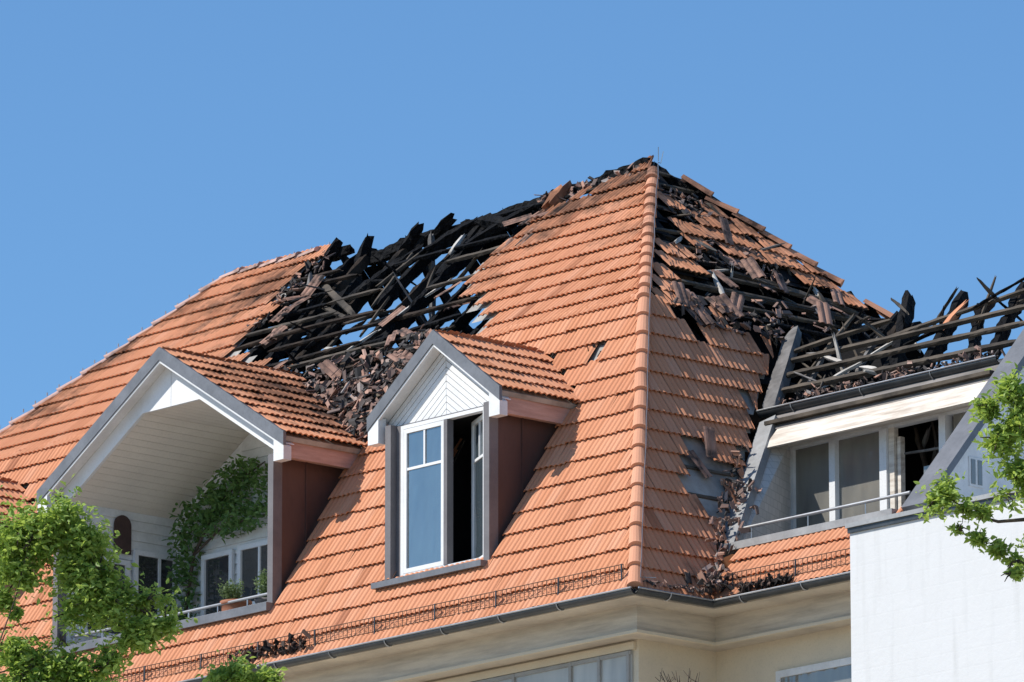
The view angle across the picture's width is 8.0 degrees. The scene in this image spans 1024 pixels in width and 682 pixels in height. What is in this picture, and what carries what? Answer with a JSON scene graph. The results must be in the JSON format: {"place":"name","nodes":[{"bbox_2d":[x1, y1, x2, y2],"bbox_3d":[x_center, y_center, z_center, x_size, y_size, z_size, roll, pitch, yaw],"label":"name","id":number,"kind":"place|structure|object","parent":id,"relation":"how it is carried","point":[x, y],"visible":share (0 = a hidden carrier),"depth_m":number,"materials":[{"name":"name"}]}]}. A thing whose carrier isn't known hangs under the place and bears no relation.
{"place":"outdoors","nodes":[
{"label":"outdoors","id":0,"kind":"place"},
{"bbox_2d":[0,0,1023,429],"label":"sky","id":1,"kind":"structure","parent":0,"point":[151,150],"materials":[{"name":"blue"}]},
{"bbox_2d":[845,329,1023,681],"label":"white building","id":2,"kind":"structure","parent":0,"point":[933,600],"depth_m":91.27,"materials":[{"name":"paint"}]},
{"bbox_2d":[968,456,983,487],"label":"wall slit window","id":3,"kind":"structure","parent":2,"relation":"in","point":[976,469],"depth_m":93.60,"materials":[{"name":"white glass"}]},
{"label":"ground","id":4,"kind":"structure","parent":0,"visible":0},
{"bbox_2d":[0,474,287,681],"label":"street tree","id":5,"kind":"object","parent":4,"relation":"on","point":[102,593],"visible":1,"depth_m":77.87,"materials":[{"name":"green plant"}]},
{"bbox_2d":[0,147,1023,681],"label":"apartment building","id":6,"kind":"structure","parent":4,"relation":"on","point":[652,309],"depth_m":98.42,"materials":[{"name":"tile"}]},
{"bbox_2d":[0,476,32,590],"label":"dormer","id":7,"kind":"object","parent":6,"relation":"on","point":[14,489],"visible":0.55,"depth_m":106.75,"materials":[{"name":"orange tile"}]},
{"bbox_2d":[36,346,379,654],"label":"loggia dormer","id":8,"kind":"object","parent":6,"relation":"attached to","point":[166,432],"visible":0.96,"depth_m":103.02,"materials":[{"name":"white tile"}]},
{"bbox_2d":[81,557,129,636],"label":"window","id":9,"kind":"structure","parent":8,"relation":"in","point":[125,564],"depth_m":103.87,"materials":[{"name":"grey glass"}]},
{"bbox_2d":[113,515,131,554],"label":"wall plaque","id":10,"kind":"object","parent":8,"relation":"attached to","point":[123,527],"depth_m":104.09,"materials":[{"name":"brown wood"}]},
{"bbox_2d":[132,549,177,616],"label":"window","id":11,"kind":"structure","parent":8,"relation":"in","point":[153,565],"depth_m":104.34,"materials":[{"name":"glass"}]},
{"bbox_2d":[71,593,266,643],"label":"balcony railing","id":12,"kind":"object","parent":8,"relation":"on","point":[217,605],"visible":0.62,"depth_m":101.04,"materials":[{"name":"metal"}]},
{"bbox_2d":[162,454,267,620],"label":"climbing vine","id":13,"kind":"object","parent":8,"relation":"attached to","point":[215,500],"visible":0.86,"depth_m":103.75,"materials":[{"name":"green plant"}]},
{"bbox_2d":[201,549,234,615],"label":"glazed door","id":14,"kind":"structure","parent":8,"relation":"in","point":[214,566],"depth_m":103.91,"materials":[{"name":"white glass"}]},
{"bbox_2d":[215,575,251,610],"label":"potted plant","id":15,"kind":"object","parent":8,"relation":"on","point":[230,594],"visible":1,"depth_m":100.82,"materials":[{"name":"green plant"}]},
{"bbox_2d":[237,539,267,604],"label":"window","id":16,"kind":"structure","parent":8,"relation":"in","point":[251,557],"depth_m":103.33,"materials":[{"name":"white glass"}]},
{"bbox_2d":[252,568,266,603],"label":"potted plant","id":17,"kind":"object","parent":8,"relation":"on","point":[262,585],"visible":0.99,"depth_m":100.39,"materials":[{"name":"green plant"}]},
{"bbox_2d":[366,329,579,589],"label":"dormer","id":18,"kind":"object","parent":6,"relation":"on","point":[502,408],"visible":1,"depth_m":97.69,"materials":[{"name":"orange tile"}]},
{"bbox_2d":[400,407,482,575],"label":"window frame","id":19,"kind":"structure","parent":18,"relation":"in","point":[479,410],"depth_m":97.92,"materials":[{"name":"white paint"}]},
{"bbox_2d":[475,650,632,681],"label":"window","id":20,"kind":"structure","parent":6,"relation":"in","point":[616,667],"depth_m":95.17,"materials":[{"name":"grey glass"}]},
{"bbox_2d":[776,657,851,681],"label":"window","id":21,"kind":"structure","parent":6,"relation":"in","point":[839,670],"depth_m":93.87,"materials":[{"name":"white paint"}]},
{"bbox_2d":[722,326,1002,557],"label":"recessed dormer","id":22,"kind":"object","parent":6,"relation":"attached to","point":[857,444],"visible":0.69,"depth_m":96.57,"materials":[{"name":"metal"}]},
{"bbox_2d":[743,491,910,537],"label":"window railing","id":23,"kind":"object","parent":22,"relation":"on","point":[830,509],"depth_m":94.39,"materials":[{"name":"metal"}]},
{"bbox_2d":[790,407,969,529],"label":"window frame","id":24,"kind":"structure","parent":22,"relation":"in","point":[793,449],"depth_m":96.95,"materials":[{"name":"white paint"}]},
{"bbox_2d":[655,668,699,681],"bbox_3d":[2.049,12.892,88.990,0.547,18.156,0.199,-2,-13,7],"label":"bare shrub","id":25,"kind":"object","parent":4,"relation":"on","point":[676,676],"visible":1,"depth_m":90.99,"materials":[{"name":"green plant"}]},
{"bbox_2d":[913,361,1023,581],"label":"street tree","id":26,"kind":"object","parent":4,"relation":"on","point":[1004,437],"visible":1,"depth_m":73.95,"materials":[{"name":"green plant"}]}
]}

